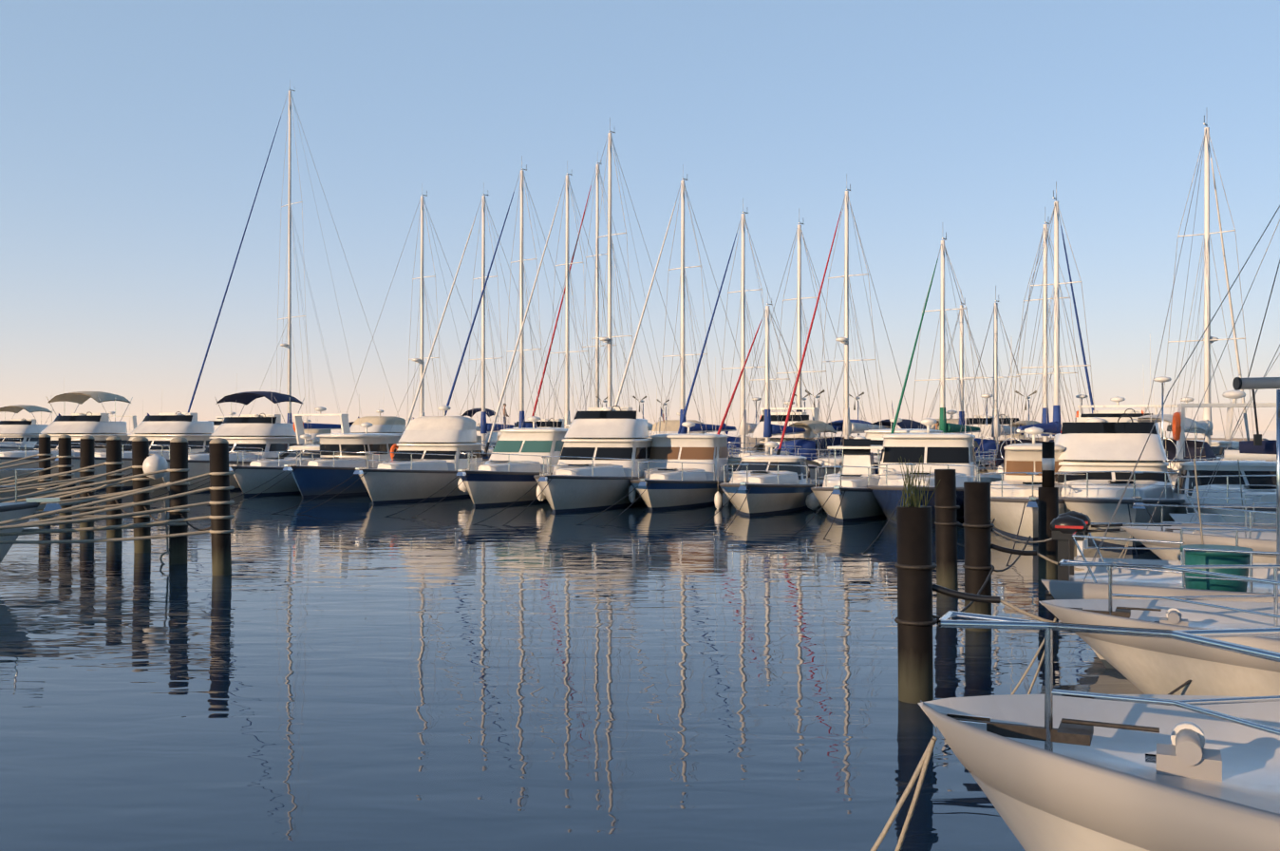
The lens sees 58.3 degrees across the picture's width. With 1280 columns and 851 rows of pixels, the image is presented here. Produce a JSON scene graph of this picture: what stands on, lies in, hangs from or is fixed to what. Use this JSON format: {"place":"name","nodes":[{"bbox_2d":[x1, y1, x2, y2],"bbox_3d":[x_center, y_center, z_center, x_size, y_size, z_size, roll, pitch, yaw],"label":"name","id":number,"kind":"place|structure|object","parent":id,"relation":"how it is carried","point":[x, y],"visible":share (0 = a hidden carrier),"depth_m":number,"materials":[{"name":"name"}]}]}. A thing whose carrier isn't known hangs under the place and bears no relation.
{"place":"outdoors","nodes":[
{"label":"outdoors","id":0,"kind":"place"},
{"bbox_2d":[0,429,1276,850],"bbox_3d":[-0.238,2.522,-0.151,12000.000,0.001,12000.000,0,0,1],"label":"water","id":1,"kind":"structure","parent":0,"point":[351,672],"depth_m":11.46,"materials":[{"name":"blue liquid"}]},
{"bbox_2d":[0,404,53,451],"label":"cruiser","id":2,"kind":"object","parent":1,"relation":"on","point":[20,430],"visible":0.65,"depth_m":81.20,"materials":[{"name":"grey plastic"}]},
{"bbox_2d":[0,468,61,563],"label":"boat","id":3,"kind":"object","parent":1,"relation":"on","point":[9,511],"visible":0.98,"depth_m":19.09,"materials":[{"name":"grey"}]},
{"bbox_2d":[38,433,51,510],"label":"mooring pole","id":4,"kind":"object","parent":1,"relation":"in","point":[44,443],"visible":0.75,"depth_m":33.97,"materials":[{"name":"brown wood"}]},
{"bbox_2d":[57,433,72,520],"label":"mooring pole","id":5,"kind":"object","parent":1,"relation":"in","point":[65,443],"visible":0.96,"depth_m":31.41,"materials":[{"name":"brown wood"}]},
{"bbox_2d":[0,391,132,488],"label":"motor cruiser","id":6,"kind":"object","parent":1,"relation":"on","point":[100,427],"visible":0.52,"depth_m":52.26,"materials":[{"name":"grey plastic"}]},
{"bbox_2d":[79,434,94,531],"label":"mooring pole","id":7,"kind":"object","parent":1,"relation":"in","point":[86,450],"visible":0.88,"depth_m":28.04,"materials":[{"name":"brown wood"}]},
{"bbox_2d":[7,399,215,489],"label":"motor cruiser","id":8,"kind":"object","parent":1,"relation":"on","point":[162,428],"visible":0.38,"depth_m":51.26,"materials":[{"name":"grey plastic"}]},
{"bbox_2d":[106,435,122,542],"bbox_3d":[-11.788,2.162,25.738,0.320,3.867,0.320,0,0,-43],"label":"mooring pole","id":9,"kind":"object","parent":1,"relation":"in","point":[113,448],"visible":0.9,"depth_m":25.60,"materials":[{"name":"brown wood"}]},
{"bbox_2d":[108,411,137,433],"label":"cruiser","id":10,"kind":"object","parent":1,"relation":"on","point":[134,422],"depth_m":78.26,"materials":[{"name":"grey plastic"}]},
{"bbox_2d":[131,435,150,552],"bbox_3d":[-10.160,2.155,23.431,0.320,3.867,0.320,-1,0,-31],"label":"mooring pole","id":11,"kind":"object","parent":1,"relation":"in","point":[140,449],"visible":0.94,"depth_m":23.30,"materials":[{"name":"brown wood"}]},
{"bbox_2d":[169,436,188,564],"bbox_3d":[-8.643,2.150,21.495,0.320,3.867,0.320,0,0,-38],"label":"mooring pole","id":12,"kind":"object","parent":1,"relation":"in","point":[178,460],"visible":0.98,"depth_m":21.36,"materials":[{"name":"brown wood"}]},
{"bbox_2d":[94,373,304,494],"bbox_3d":[-17.604,0.228,47.405,4.613,5.657,18.995,0,0,16],"label":"motor cruiser","id":13,"kind":"object","parent":1,"relation":"on","point":[254,432],"visible":0.52,"depth_m":49.09,"materials":[{"name":"grey plastic"}]},
{"bbox_2d":[208,437,231,575],"bbox_3d":[-7.238,2.145,19.847,0.320,3.867,0.320,-1,0,21],"label":"mooring pole","id":14,"kind":"object","parent":1,"relation":"in","point":[221,553],"visible":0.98,"depth_m":19.71,"materials":[{"name":"brown wood"}]},
{"bbox_2d":[0,453,234,564],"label":"mooring ropes","id":15,"kind":"object","parent":14,"relation":"attached to","point":[154,466],"visible":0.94,"depth_m":21.01,"materials":[{"name":"grey fabric"}]},
{"bbox_2d":[207,412,240,430],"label":"cruiser","id":16,"kind":"object","parent":1,"relation":"on","point":[217,422],"visible":0.12,"depth_m":74.91,"materials":[{"name":"grey plastic"}]},
{"bbox_2d":[150,406,350,502],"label":"motor cruiser","id":17,"kind":"object","parent":1,"relation":"on","point":[255,473],"visible":0.48,"depth_m":43.87,"materials":[{"name":"grey plastic"}]},
{"bbox_2d":[187,89,399,445],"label":"sailboat","id":18,"kind":"object","parent":1,"relation":"on","point":[308,425],"visible":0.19,"depth_m":70.25,"materials":[{"name":"grey metal"}]},
{"bbox_2d":[207,393,401,506],"bbox_3d":[-11.900,0.855,43.237,3.754,4.380,14.585,0,0,18],"label":"motor cruiser","id":19,"kind":"object","parent":1,"relation":"on","point":[338,461],"visible":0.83,"depth_m":43.38,"materials":[{"name":"blue plastic"}]},
{"bbox_2d":[291,419,331,444],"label":"cruiser","id":20,"kind":"object","parent":1,"relation":"on","point":[314,432],"visible":0.06,"depth_m":74.03,"materials":[{"name":"grey plastic"}]},
{"bbox_2d":[309,393,409,444],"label":"cruiser","id":21,"kind":"object","parent":1,"relation":"on","point":[382,423],"visible":0.25,"depth_m":66.43,"materials":[{"name":"grey plastic"}]},
{"bbox_2d":[269,401,482,514],"bbox_3d":[-8.390,0.987,40.445,3.907,4.100,16.412,0,0,17],"label":"motor cruiser","id":22,"kind":"object","parent":1,"relation":"on","point":[428,459],"visible":0.79,"depth_m":41.27,"materials":[{"name":"grey plastic"}]},
{"bbox_2d":[339,190,508,447],"bbox_3d":[-11.017,-4.831,60.988,3.439,15.853,13.014,0,0,39],"label":"sailboat","id":23,"kind":"object","parent":1,"relation":"on","point":[421,359],"visible":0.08,"depth_m":60.38,"materials":[{"name":"grey metal"}]},
{"bbox_2d":[386,367,568,517],"bbox_3d":[-4.906,0.178,38.731,3.776,5.709,14.975,0,0,19],"label":"motor cruiser","id":24,"kind":"object","parent":1,"relation":"on","point":[507,471],"visible":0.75,"depth_m":38.67,"materials":[{"name":"grey plastic"}]},
{"bbox_2d":[400,193,564,449],"bbox_3d":[-7.497,-4.617,58.683,3.439,15.412,12.515,0,0,40],"label":"sailboat","id":25,"kind":"object","parent":1,"relation":"on","point":[485,427],"visible":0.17,"depth_m":58.10,"materials":[{"name":"grey metal"}]},
{"bbox_2d":[460,403,508,447],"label":"cruiser","id":26,"kind":"object","parent":1,"relation":"on","point":[489,412],"visible":0.12,"depth_m":70.60,"materials":[{"name":"grey plastic"}]},
{"bbox_2d":[476,414,564,461],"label":"cruiser","id":27,"kind":"object","parent":1,"relation":"on","point":[555,423],"visible":0.12,"depth_m":55.93,"materials":[{"name":"grey plastic"}]},
{"bbox_2d":[445,155,607,449],"bbox_3d":[-5.131,-4.976,56.194,3.439,16.116,12.916,0,0,42],"label":"sailboat","id":28,"kind":"object","parent":1,"relation":"on","point":[521,359],"visible":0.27,"depth_m":55.48,"materials":[{"name":"grey metal"}]},
{"bbox_2d":[471,384,652,525],"bbox_3d":[-1.908,0.358,36.427,3.715,5.335,15.892,0,0,18],"label":"motor cruiser","id":29,"kind":"object","parent":1,"relation":"on","point":[603,450],"visible":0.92,"depth_m":37.54,"materials":[{"name":"grey plastic"}]},
{"bbox_2d":[482,172,651,461],"bbox_3d":[-3.070,-4.838,55.877,3.439,15.837,12.514,0,0,40],"label":"sailboat","id":30,"kind":"object","parent":1,"relation":"on","point":[567,419],"visible":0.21,"depth_m":55.28,"materials":[{"name":"grey metal"}]},
{"bbox_2d":[531,162,669,434],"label":"sailboat","id":31,"kind":"object","parent":1,"relation":"on","point":[597,346],"visible":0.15,"depth_m":62.85,"materials":[{"name":"grey metal"}]},
{"bbox_2d":[521,117,728,438],"bbox_3d":[-0.730,-5.538,53.557,3.439,17.225,14.416,0,0,41],"label":"sailboat","id":32,"kind":"object","parent":1,"relation":"on","point":[608,339],"visible":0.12,"depth_m":52.75,"materials":[{"name":"grey metal"}]},
{"bbox_2d":[575,360,740,526],"bbox_3d":[0.561,0.339,35.729,3.708,5.370,16.885,0,0,17],"label":"motor cruiser","id":33,"kind":"object","parent":1,"relation":"on","point":[683,470],"visible":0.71,"depth_m":37.97,"materials":[{"name":"grey plastic"}]},
{"bbox_2d":[649,412,706,438],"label":"cruiser","id":34,"kind":"object","parent":1,"relation":"on","point":[672,426],"visible":0.06,"depth_m":52.20,"materials":[{"name":"grey plastic"}]},
{"bbox_2d":[614,178,760,453],"bbox_3d":[2.339,-4.229,51.228,3.439,14.594,12.514,0,0,41],"label":"sailboat","id":35,"kind":"object","parent":1,"relation":"on","point":[701,427],"visible":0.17,"depth_m":50.67,"materials":[{"name":"grey metal"}]},
{"bbox_2d":[677,198,824,456],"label":"sailboat","id":36,"kind":"object","parent":1,"relation":"on","point":[743,423],"visible":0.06,"depth_m":50.17,"materials":[{"name":"grey metal"}]},
{"bbox_2d":[693,366,823,532],"bbox_3d":[3.382,0.441,33.453,3.620,5.152,15.858,0,0,16],"label":"motor cruiser","id":37,"kind":"object","parent":1,"relation":"on","point":[762,484],"visible":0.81,"depth_m":34.38,"materials":[{"name":"grey plastic"}]},
{"bbox_2d":[727,400,820,468],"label":"cruiser","id":38,"kind":"object","parent":1,"relation":"on","point":[758,432],"visible":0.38,"depth_m":47.95,"materials":[{"name":"grey plastic"}]},
{"bbox_2d":[716,303,843,476],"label":"sailboat","id":39,"kind":"object","parent":1,"relation":"on","point":[771,430],"visible":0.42,"depth_m":45.32,"materials":[{"name":"grey metal"}]},
{"bbox_2d":[728,222,871,456],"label":"sailboat","id":40,"kind":"object","parent":1,"relation":"on","point":[838,425],"visible":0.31,"depth_m":48.75,"materials":[{"name":"grey metal"}]},
{"bbox_2d":[789,435,911,539],"bbox_3d":[5.514,1.651,31.075,3.532,2.720,14.112,0,0,20],"label":"motorboat","id":41,"kind":"object","parent":1,"relation":"on","point":[845,495],"visible":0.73,"depth_m":31.84,"materials":[{"name":"grey plastic"}]},
{"bbox_2d":[772,184,931,479],"bbox_3d":[8.800,-3.576,47.076,3.439,13.264,12.015,0,0,40],"label":"sailboat","id":42,"kind":"object","parent":1,"relation":"on","point":[849,428],"visible":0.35,"depth_m":46.52,"materials":[{"name":"grey metal"}]},
{"bbox_2d":[491,434,1268,450],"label":"breakwater","id":43,"kind":"object","parent":1,"relation":"on","point":[753,443],"visible":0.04,"depth_m":116.76,"materials":[{"name":"grey"}]},
{"bbox_2d":[837,359,943,474],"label":"cruiser","id":44,"kind":"object","parent":1,"relation":"on","point":[875,436],"visible":0.08,"depth_m":42.31,"materials":[{"name":"grey plastic"}]},
{"bbox_2d":[896,456,940,703],"bbox_3d":[2.567,2.163,10.674,0.357,3.782,0.341,0,0,-29],"label":"mooring pole","id":45,"kind":"object","parent":1,"relation":"in","point":[914,603],"visible":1,"depth_m":10.55,"materials":[{"name":"brown wood"}]},
{"bbox_2d":[862,402,991,554],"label":"motor cruiser","id":46,"kind":"object","parent":1,"relation":"on","point":[955,451],"visible":0.62,"depth_m":32.14,"materials":[{"name":"grey plastic"}]},
{"bbox_2d":[934,469,958,593],"bbox_3d":[4.722,2.372,17.656,0.320,3.400,0.320,-1,0,-31],"label":"mooring pole","id":47,"kind":"object","parent":1,"relation":"in","point":[946,536],"visible":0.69,"depth_m":17.52,"materials":[{"name":"brown wood"}]},
{"bbox_2d":[879,232,1023,473],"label":"sailboat","id":48,"kind":"object","parent":1,"relation":"on","point":[945,426],"visible":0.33,"depth_m":44.41,"materials":[{"name":"grey metal"}]},
{"bbox_2d":[922,402,982,430],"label":"cruiser","id":49,"kind":"object","parent":1,"relation":"on","point":[953,421],"visible":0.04,"depth_m":51.57,"materials":[{"name":"grey plastic"}]},
{"bbox_2d":[925,302,999,429],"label":"sailboat","id":50,"kind":"object","parent":1,"relation":"on","point":[961,373],"visible":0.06,"depth_m":50.02,"materials":[{"name":"grey metal"}]},
{"bbox_2d":[963,481,991,631],"bbox_3d":[4.253,2.388,14.438,0.320,3.350,0.320,0,-1,0],"label":"mooring pole","id":51,"kind":"object","parent":1,"relation":"in","point":[977,511],"visible":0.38,"depth_m":14.32,"materials":[{"name":"brown wood"}]},
{"bbox_2d":[963,414,1026,464],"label":"cruiser","id":52,"kind":"object","parent":1,"relation":"on","point":[984,420],"visible":0.08,"depth_m":49.29,"materials":[{"name":"grey plastic"}]},
{"bbox_2d":[960,285,1051,469],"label":"sailboat","id":53,"kind":"object","parent":1,"relation":"on","point":[996,427],"visible":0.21,"depth_m":46.27,"materials":[{"name":"grey metal"}]},
{"bbox_2d":[978,426,1086,566],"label":"motor cruiser","id":54,"kind":"object","parent":1,"relation":"on","point":[1014,503],"visible":0.4,"depth_m":26.98,"materials":[{"name":"grey plastic"}]},
{"bbox_2d":[975,181,1094,482],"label":"sailboat","id":55,"kind":"object","parent":1,"relation":"on","point":[1053,427],"visible":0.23,"depth_m":41.12,"materials":[{"name":"grey metal"}]},
{"bbox_2d":[985,222,1090,472],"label":"sailboat","id":56,"kind":"object","parent":1,"relation":"on","point":[1044,411],"visible":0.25,"depth_m":45.23,"materials":[{"name":"grey metal"}]},
{"bbox_2d":[1037,441,1058,581],"bbox_3d":[6.800,2.177,19.113,0.320,3.800,0.320,1,-2,-20],"label":"mooring pole","id":57,"kind":"object","parent":1,"relation":"in","point":[1047,501],"visible":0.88,"depth_m":19.02,"materials":[{"name":"brown wood"}]},
{"bbox_2d":[870,610,1279,850],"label":"boat","id":58,"kind":"object","parent":1,"relation":"on","point":[1051,768],"visible":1,"depth_m":4.36,"materials":[{"name":"grey plastic"}]},
{"bbox_2d":[1054,338,1185,559],"bbox_3d":[10.574,0.345,25.377,3.867,5.299,16.022,0,0,16],"label":"motor cruiser","id":59,"kind":"object","parent":1,"relation":"on","point":[1102,453],"visible":0.58,"depth_m":27.02,"materials":[{"name":"grey plastic"}]},
{"bbox_2d":[1075,395,1170,471],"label":"cruiser","id":60,"kind":"object","parent":1,"relation":"on","point":[1116,413],"visible":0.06,"depth_m":39.99,"materials":[{"name":"grey plastic"}]},
{"bbox_2d":[1011,559,1279,696],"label":"boat","id":61,"kind":"object","parent":1,"relation":"on","point":[1144,665],"visible":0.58,"depth_m":9.57,"materials":[{"name":"grey plastic"}]},
{"bbox_2d":[1041,205,1279,668],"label":"sailboat","id":62,"kind":"object","parent":1,"relation":"on","point":[1069,529],"visible":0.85,"depth_m":12.47,"materials":[{"name":"grey plastic"}]},
{"bbox_2d":[894,505,1125,625],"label":"mooring ropes","id":63,"kind":"object","parent":62,"relation":"attached to","point":[972,597],"visible":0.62,"depth_m":11.18,"materials":[{"name":"grey fabric"}]},
{"bbox_2d":[1232,260,1279,570],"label":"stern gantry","id":64,"kind":"object","parent":62,"relation":"attached to","point":[1252,384],"visible":1,"depth_m":12.25,"materials":[{"name":"grey metal"}]},
{"bbox_2d":[1137,115,1253,487],"bbox_3d":[19.048,-3.962,38.984,3.439,13.990,13.014,0,0,42],"label":"sailboat","id":65,"kind":"object","parent":1,"relation":"on","point":[1204,426],"visible":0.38,"depth_m":39.40,"materials":[{"name":"grey metal"}]},
{"bbox_2d":[1118,219,1279,563],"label":"sailboat","id":66,"kind":"object","parent":1,"relation":"on","point":[1262,541],"visible":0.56,"depth_m":17.81,"materials":[{"name":"grey"}]},
{"bbox_2d":[1141,382,1274,461],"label":"cruiser","id":67,"kind":"object","parent":1,"relation":"on","point":[1217,447],"visible":0.1,"depth_m":41.00,"materials":[{"name":"grey plastic"}]},
{"bbox_2d":[1171,389,1276,526],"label":"motor cruiser","id":68,"kind":"object","parent":1,"relation":"on","point":[1257,477],"visible":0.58,"depth_m":24.80,"materials":[{"name":"grey plastic"}]},
{"bbox_2d":[1168,353,1279,528],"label":"sailboat","id":69,"kind":"object","parent":1,"relation":"on","point":[1195,517],"visible":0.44,"depth_m":21.44,"materials":[{"name":"grey plastic"}]},
{"bbox_2d":[0,0,1279,430],"bbox_3d":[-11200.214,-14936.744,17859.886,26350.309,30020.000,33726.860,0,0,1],"label":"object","id":70,"kind":"structure","parent":0,"point":[137,141],"depth_m":3085.56,"materials":[{"name":"blue"}]}
]}

